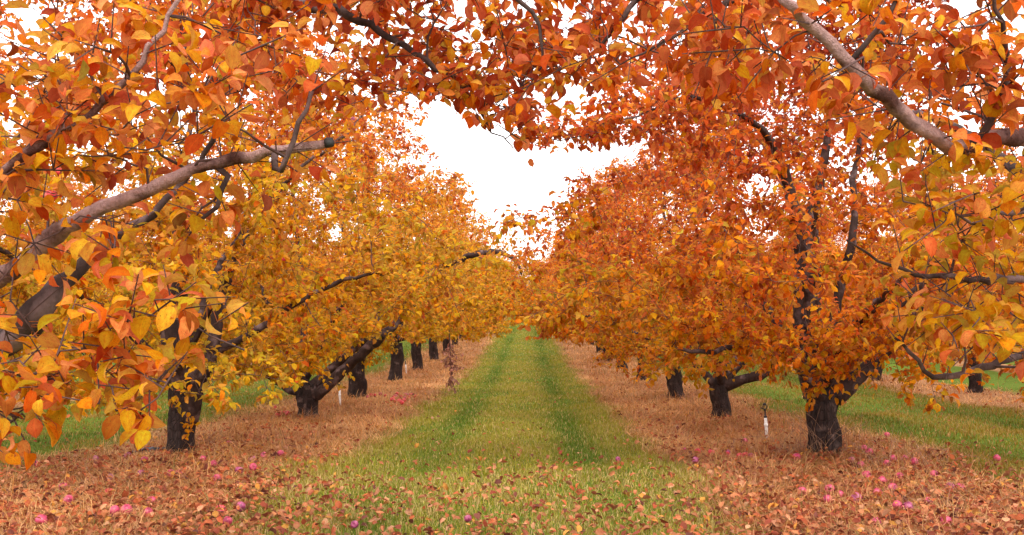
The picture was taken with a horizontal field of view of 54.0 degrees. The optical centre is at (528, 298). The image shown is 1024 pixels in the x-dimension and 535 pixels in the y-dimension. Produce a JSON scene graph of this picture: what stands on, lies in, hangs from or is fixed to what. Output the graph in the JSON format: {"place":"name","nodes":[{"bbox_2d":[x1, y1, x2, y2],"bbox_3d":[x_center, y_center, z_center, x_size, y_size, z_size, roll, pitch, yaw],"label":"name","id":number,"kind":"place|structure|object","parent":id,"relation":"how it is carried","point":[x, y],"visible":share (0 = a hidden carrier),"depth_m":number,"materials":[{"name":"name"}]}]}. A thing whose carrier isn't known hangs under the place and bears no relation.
{"place":"outdoors","nodes":[
{"label":"outdoors","id":0,"kind":"place"},
{"bbox_2d":[1,375,237,414],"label":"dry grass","id":1,"kind":"structure","parent":0,"point":[22,403],"depth_m":18.49,"materials":[{"name":"plant"}]},
{"bbox_2d":[0,338,440,487],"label":"grass","id":2,"kind":"structure","parent":0,"point":[100,415],"depth_m":14.24,"materials":[{"name":"green plant"}]},
{"bbox_2d":[0,316,506,534],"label":"dry grass","id":3,"kind":"structure","parent":0,"point":[333,418],"depth_m":10.20,"materials":[{"name":"brown plant"}]},
{"bbox_2d":[158,314,824,534],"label":"grass","id":4,"kind":"structure","parent":0,"point":[549,434],"depth_m":9.12,"materials":[{"name":"green plant"}]},
{"bbox_2d":[0,304,1023,534],"bbox_3d":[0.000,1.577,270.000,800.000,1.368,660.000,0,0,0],"label":"ground","id":5,"kind":"structure","parent":0,"point":[1008,383],"depth_m":13.86,"materials":[{"name":"plant"}]},
{"bbox_2d":[35,514,47,526],"bbox_3d":[-2.864,1.303,5.911,0.072,0.072,0.078,-35,29,6],"label":"apple","id":6,"kind":"object","parent":5,"relation":"on","point":[43,518],"visible":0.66,"depth_m":5.88,"materials":[{"name":"pink food"}]},
{"bbox_2d":[0,129,88,355],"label":"apple tree","id":7,"kind":"object","parent":5,"relation":"on","point":[3,153],"visible":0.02,"depth_m":15.15,"materials":[{"name":"orange plant"}]},
{"bbox_2d":[1,197,112,370],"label":"apple tree","id":8,"kind":"object","parent":5,"relation":"on","point":[16,239],"visible":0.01,"depth_m":30.28,"materials":[{"name":"orange plant"}]},
{"bbox_2d":[63,495,73,504],"bbox_3d":[-3.119,1.364,6.799,0.079,0.073,0.073,41,-7,-36],"label":"apple","id":9,"kind":"object","parent":5,"relation":"on","point":[70,497],"visible":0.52,"depth_m":6.79,"materials":[{"name":"pink food"}]},
{"bbox_2d":[0,140,209,356],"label":"apple tree","id":10,"kind":"object","parent":5,"relation":"on","point":[120,188],"visible":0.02,"depth_m":19.92,"materials":[{"name":"orange plant"}]},
{"bbox_2d":[109,505,119,514],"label":"apple","id":11,"kind":"object","parent":5,"relation":"on","point":[114,508],"visible":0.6,"depth_m":6.23,"materials":[{"name":"pink food"}]},
{"bbox_2d":[120,504,132,515],"bbox_3d":[-2.488,1.313,6.238,0.080,0.075,0.075,-25,-37,-7],"label":"apple","id":12,"kind":"object","parent":5,"relation":"on","point":[125,507],"visible":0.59,"depth_m":6.21,"materials":[{"name":"pink food"}]},
{"bbox_2d":[58,464,231,494],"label":"dry weeds","id":13,"kind":"object","parent":5,"relation":"on","point":[126,481],"visible":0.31,"depth_m":7.49,"materials":[{"name":"brown plant"}]},
{"bbox_2d":[142,507,152,516],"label":"apple","id":14,"kind":"object","parent":5,"relation":"on","point":[148,509],"visible":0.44,"depth_m":6.16,"materials":[{"name":"pink food"}]},
{"bbox_2d":[132,446,165,452],"bbox_3d":[-3.745,1.507,10.019,0.420,0.065,0.224,0,0,0],"label":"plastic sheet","id":15,"kind":"object","parent":5,"relation":"on","point":[150,448],"visible":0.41,"depth_m":9.97,"materials":[{"name":"grey plastic"}]},
{"bbox_2d":[73,192,279,346],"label":"apple tree","id":16,"kind":"object","parent":5,"relation":"on","point":[112,193],"depth_m":24.94,"materials":[{"name":"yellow plant"}]},
{"bbox_2d":[151,410,242,447],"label":"dry weeds","id":17,"kind":"object","parent":5,"relation":"on","point":[209,439],"visible":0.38,"depth_m":10.07,"materials":[{"name":"brown plant"}]},
{"bbox_2d":[213,474,221,481],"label":"apple","id":18,"kind":"object","parent":5,"relation":"on","point":[217,475],"visible":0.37,"depth_m":7.76,"materials":[{"name":"pink food"}]},
{"bbox_2d":[216,505,226,515],"bbox_3d":[-1.953,1.344,6.371,0.078,0.084,0.078,29,31,21],"label":"apple","id":19,"kind":"object","parent":5,"relation":"on","point":[222,506],"visible":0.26,"depth_m":6.37,"materials":[{"name":"food"}]},
{"bbox_2d":[222,516,232,524],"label":"apple","id":20,"kind":"object","parent":5,"relation":"on","point":[228,519],"visible":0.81,"depth_m":5.96,"materials":[{"name":"pink food"}]},
{"bbox_2d":[170,213,294,325],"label":"apple tree","id":21,"kind":"object","parent":5,"relation":"on","point":[231,236],"depth_m":29.98,"materials":[{"name":"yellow plant"}]},
{"bbox_2d":[236,501,245,511],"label":"apple","id":22,"kind":"object","parent":5,"relation":"on","point":[242,506],"visible":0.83,"depth_m":6.37,"materials":[{"name":"pink food"}]},
{"bbox_2d":[249,463,256,470],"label":"apple","id":23,"kind":"object","parent":5,"relation":"on","point":[252,465],"visible":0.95,"depth_m":8.32,"materials":[{"name":"pink food"}]},
{"bbox_2d":[0,0,511,458],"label":"apple tree","id":24,"kind":"object","parent":5,"relation":"on","point":[186,386],"visible":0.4,"depth_m":9.03,"materials":[{"name":"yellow plant"}]},
{"bbox_2d":[44,190,57,200],"bbox_3d":[-3.027,-0.658,6.369,0.082,0.088,0.082,0,0,-40],"label":"apple","id":25,"kind":"object","parent":24,"relation":"hanging from","point":[53,191],"visible":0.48,"depth_m":6.34,"materials":[{"name":"red food"}]},
{"bbox_2d":[277,450,283,456],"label":"apple","id":26,"kind":"object","parent":5,"relation":"on","point":[280,452],"visible":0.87,"depth_m":9.28,"materials":[{"name":"pink food"}]},
{"bbox_2d":[0,0,590,470],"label":"apple tree","id":27,"kind":"object","parent":5,"relation":"on","point":[66,104],"visible":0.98,"depth_m":2.71,"materials":[{"name":"orange plant"}]},
{"bbox_2d":[270,402,335,420],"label":"dry weeds","id":28,"kind":"object","parent":5,"relation":"on","point":[307,413],"visible":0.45,"depth_m":14.31,"materials":[{"name":"brown plant"}]},
{"bbox_2d":[90,46,547,417],"bbox_3d":[-3.241,-0.896,14.604,7.116,5.743,6.377,0,0,0],"label":"apple tree","id":29,"kind":"object","parent":5,"relation":"on","point":[309,393],"visible":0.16,"depth_m":14.70,"materials":[{"name":"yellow plant"}]},
{"bbox_2d":[338,382,340,405],"bbox_3d":[-3.222,1.657,17.078,0.079,0.522,0.044,-2,1,0],"label":"sprinkler riser","id":30,"kind":"object","parent":5,"relation":"on","point":[339,394],"visible":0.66,"depth_m":17.07,"materials":[{"name":"white plastic"}]},
{"bbox_2d":[351,520,358,527],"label":"apple","id":31,"kind":"object","parent":5,"relation":"on","point":[354,523],"visible":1,"depth_m":5.95,"materials":[{"name":"pink food"}]},
{"bbox_2d":[207,93,544,397],"bbox_3d":[-3.073,-0.868,19.570,6.795,5.919,6.782,0,0,0],"label":"apple tree","id":32,"kind":"object","parent":5,"relation":"on","point":[358,374],"visible":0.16,"depth_m":19.10,"materials":[{"name":"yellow plant"}]},
{"bbox_2d":[438,303,463,393],"bbox_3d":[-1.528,0.981,19.976,0.505,1.807,0.548,0,0,0],"label":"dead branch","id":33,"kind":"object","parent":32,"relation":"hanging from","point":[451,379],"visible":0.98,"depth_m":19.99,"materials":[{"name":"brown plant"}]},
{"bbox_2d":[261,148,526,381],"bbox_3d":[-3.050,-0.792,24.788,6.654,6.078,6.280,0,0,24],"label":"apple tree","id":34,"kind":"object","parent":5,"relation":"on","point":[397,362],"visible":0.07,"depth_m":24.66,"materials":[{"name":"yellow plant"}]},
{"bbox_2d":[316,173,506,370],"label":"apple tree","id":35,"kind":"object","parent":5,"relation":"on","point":[416,356],"visible":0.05,"depth_m":29.85,"materials":[{"name":"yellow plant"}]},
{"bbox_2d":[404,213,510,351],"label":"apple tree","id":36,"kind":"object","parent":5,"relation":"on","point":[445,342],"depth_m":40.75,"materials":[{"name":"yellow plant"}]},
{"bbox_2d":[394,197,521,360],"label":"apple tree","id":37,"kind":"object","parent":5,"relation":"on","point":[433,351],"visible":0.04,"depth_m":35.40,"materials":[{"name":"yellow plant"}]},
{"bbox_2d":[464,514,471,521],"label":"apple","id":38,"kind":"object","parent":5,"relation":"on","point":[467,518],"visible":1,"depth_m":6.26,"materials":[{"name":"pink food"}]},
{"bbox_2d":[452,238,505,344],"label":"apple tree","id":39,"kind":"object","parent":5,"relation":"on","point":[454,343],"depth_m":45.82,"materials":[{"name":"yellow plant"}]},
{"bbox_2d":[459,241,509,337],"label":"apple tree","id":40,"kind":"object","parent":5,"relation":"on","point":[460,336],"visible":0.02,"depth_m":51.20,"materials":[{"name":"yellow plant"}]},
{"bbox_2d":[462,233,526,307],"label":"apple tree","id":41,"kind":"object","parent":5,"relation":"on","point":[511,276],"depth_m":56.43,"materials":[{"name":"orange plant"}]},
{"bbox_2d":[0,355,1023,534],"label":"fallen leaves","id":42,"kind":"object","parent":5,"relation":"on","point":[1012,528],"visible":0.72,"depth_m":6.82,"materials":[{"name":"orange plant"}]},
{"bbox_2d":[535,245,654,352],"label":"apple tree","id":43,"kind":"object","parent":5,"relation":"on","point":[597,349],"visible":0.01,"depth_m":40.25,"materials":[{"name":"orange plant"}]},
{"bbox_2d":[526,208,666,361],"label":"apple tree","id":44,"kind":"object","parent":5,"relation":"on","point":[605,231],"visible":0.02,"depth_m":35.18,"materials":[{"name":"orange plant"}]},
{"bbox_2d":[508,181,730,370],"bbox_3d":[2.763,-0.736,30.402,6.947,6.085,6.528,0,0,0],"label":"apple tree","id":45,"kind":"object","parent":5,"relation":"on","point":[625,364],"visible":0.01,"depth_m":29.40,"materials":[{"name":"orange plant"}]},
{"bbox_2d":[511,142,787,380],"bbox_3d":[2.988,-0.864,24.572,6.873,6.172,6.656,0,0,0],"label":"apple tree","id":46,"kind":"object","parent":5,"relation":"on","point":[628,195],"visible":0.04,"depth_m":24.37,"materials":[{"name":"orange plant"}]},
{"bbox_2d":[505,122,846,398],"bbox_3d":[2.717,-0.757,18.851,6.435,5.662,7.105,0,0,0],"label":"apple tree","id":47,"kind":"object","parent":5,"relation":"on","point":[675,382],"visible":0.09,"depth_m":18.95,"materials":[{"name":"orange plant"}]},
{"bbox_2d":[681,388,734,412],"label":"dry weeds","id":48,"kind":"object","parent":5,"relation":"on","point":[698,403],"visible":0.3,"depth_m":15.07,"materials":[{"name":"brown plant"}]},
{"bbox_2d":[485,63,961,417],"bbox_3d":[2.576,-0.732,14.750,6.446,5.373,7.027,0,0,0],"label":"apple tree","id":49,"kind":"object","parent":5,"relation":"on","point":[722,387],"visible":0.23,"depth_m":14.16,"materials":[{"name":"orange plant"}]},
{"bbox_2d":[469,0,1023,456],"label":"apple tree","id":50,"kind":"object","parent":5,"relation":"on","point":[811,344],"visible":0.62,"depth_m":8.46,"materials":[{"name":"orange plant"}]},
{"bbox_2d":[482,0,1023,384],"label":"apple tree","id":51,"kind":"object","parent":5,"relation":"on","point":[712,74],"visible":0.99,"depth_m":2.81,"materials":[{"name":"orange plant"}]},
{"bbox_2d":[727,234,782,356],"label":"apple tree","id":52,"kind":"object","parent":5,"relation":"on","point":[772,237],"visible":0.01,"depth_m":35.89,"materials":[{"name":"orange plant"}]},
{"bbox_2d":[760,403,767,437],"bbox_3d":[2.604,1.409,11.074,0.079,0.512,0.044,-4,0,0],"label":"sprinkler riser","id":53,"kind":"object","parent":5,"relation":"on","point":[765,420],"visible":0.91,"depth_m":11.06,"materials":[{"name":"white plastic"}]},
{"bbox_2d":[793,453,800,459],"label":"apple","id":54,"kind":"object","parent":5,"relation":"on","point":[797,454],"visible":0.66,"depth_m":9.00,"materials":[{"name":"food"}]},
{"bbox_2d":[732,400,891,458],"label":"dry weeds","id":55,"kind":"object","parent":5,"relation":"on","point":[800,435],"visible":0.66,"depth_m":9.36,"materials":[{"name":"brown plant"}]},
{"bbox_2d":[767,200,864,314],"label":"apple tree","id":56,"kind":"object","parent":5,"relation":"on","point":[838,238],"visible":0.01,"depth_m":30.07,"materials":[{"name":"orange plant"}]},
{"bbox_2d":[823,494,832,503],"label":"apple","id":57,"kind":"object","parent":5,"relation":"on","point":[824,497],"visible":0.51,"depth_m":6.68,"materials":[{"name":"food"}]},
{"bbox_2d":[825,484,834,493],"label":"apple","id":58,"kind":"object","parent":5,"relation":"on","point":[831,486],"visible":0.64,"depth_m":7.29,"materials":[{"name":"food"}]},
{"bbox_2d":[822,229,883,297],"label":"apple tree","id":59,"kind":"object","parent":5,"relation":"on","point":[841,245],"visible":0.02,"depth_m":45.57,"materials":[{"name":"orange plant"}]},
{"bbox_2d":[851,492,861,501],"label":"apple","id":60,"kind":"object","parent":5,"relation":"on","point":[855,496],"visible":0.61,"depth_m":6.76,"materials":[{"name":"pink food"}]},
{"bbox_2d":[861,471,870,475],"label":"apple","id":61,"kind":"object","parent":5,"relation":"on","point":[863,473],"visible":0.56,"depth_m":8.09,"materials":[{"name":"pink food"}]},
{"bbox_2d":[862,231,900,350],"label":"apple tree","id":62,"kind":"object","parent":5,"relation":"on","point":[888,247],"visible":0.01,"depth_m":40.46,"materials":[{"name":"orange plant"}]},
{"bbox_2d":[878,476,886,484],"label":"apple","id":63,"kind":"object","parent":5,"relation":"on","point":[881,478],"visible":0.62,"depth_m":7.72,"materials":[{"name":"pink food"}]},
{"bbox_2d":[888,483,897,491],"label":"apple","id":64,"kind":"object","parent":5,"relation":"on","point":[894,485],"visible":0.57,"depth_m":7.33,"materials":[{"name":"pink food"}]},
{"bbox_2d":[792,161,999,380],"bbox_3d":[8.570,-0.641,24.922,6.545,5.732,6.151,0,0,29],"label":"apple tree","id":65,"kind":"object","parent":5,"relation":"on","point":[880,371],"visible":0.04,"depth_m":25.11,"materials":[{"name":"orange plant"}]},
{"bbox_2d":[892,500,904,508],"bbox_3d":[2.362,1.323,6.411,0.074,0.080,0.074,42,19,-19],"label":"apple","id":66,"kind":"object","parent":5,"relation":"on","point":[897,503],"visible":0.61,"depth_m":6.39,"materials":[{"name":"pink food"}]},
{"bbox_2d":[904,501,915,510],"bbox_3d":[2.429,1.330,6.411,0.077,0.071,0.071,-23,-52,24],"label":"apple","id":67,"kind":"object","parent":5,"relation":"on","point":[909,504],"visible":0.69,"depth_m":6.39,"materials":[{"name":"pink food"}]},
{"bbox_2d":[910,457,918,464],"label":"apple","id":68,"kind":"object","parent":5,"relation":"on","point":[913,460],"visible":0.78,"depth_m":8.73,"materials":[{"name":"food"}]},
{"bbox_2d":[836,423,995,470],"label":"dry weeds","id":69,"kind":"object","parent":5,"relation":"on","point":[910,452],"visible":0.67,"depth_m":8.54,"materials":[{"name":"brown plant"}]},
{"bbox_2d":[930,470,937,476],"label":"apple","id":70,"kind":"object","parent":5,"relation":"on","point":[933,472],"visible":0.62,"depth_m":8.03,"materials":[{"name":"pink food"}]},
{"bbox_2d":[858,159,1023,392],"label":"apple tree","id":71,"kind":"object","parent":5,"relation":"on","point":[973,386],"visible":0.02,"depth_m":20.18,"materials":[{"name":"orange plant"}]},
{"bbox_2d":[940,516,951,524],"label":"apple","id":72,"kind":"object","parent":5,"relation":"on","point":[948,518],"visible":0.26,"depth_m":5.88,"materials":[{"name":"pink food"}]},
{"bbox_2d":[874,111,1023,332],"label":"apple tree","id":73,"kind":"object","parent":5,"relation":"on","point":[1002,179],"visible":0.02,"depth_m":15.07,"materials":[{"name":"orange plant"}]},
{"bbox_2d":[944,482,955,492],"bbox_3d":[3.159,1.414,7.522,0.085,0.091,0.085,18,20,-11],"label":"apple","id":74,"kind":"object","parent":5,"relation":"on","point":[950,485],"visible":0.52,"depth_m":7.51,"materials":[{"name":"pink food"}]},
{"bbox_2d":[882,480,1023,512],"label":"dry weeds","id":75,"kind":"object","parent":5,"relation":"on","point":[948,497],"visible":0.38,"depth_m":6.68,"materials":[{"name":"brown plant"}]},
{"bbox_2d":[993,454,1000,460],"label":"apple","id":76,"kind":"object","parent":5,"relation":"on","point":[998,457],"visible":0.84,"depth_m":9.14,"materials":[{"name":"pink food"}]},
{"bbox_2d":[0,0,1023,294],"label":"sky","id":77,"kind":"structure","parent":0,"point":[504,176],"materials":[{"name":"white"}]},
{"bbox_2d":[552,333,1023,534],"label":"dry grass","id":78,"kind":"structure","parent":0,"point":[754,415],"depth_m":9.85,"materials":[{"name":"brown plant"}]},
{"bbox_2d":[756,355,1023,415],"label":"fallen leaves","id":79,"kind":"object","parent":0,"point":[973,402],"depth_m":20.08,"materials":[{"name":"brown plant"}]}
]}

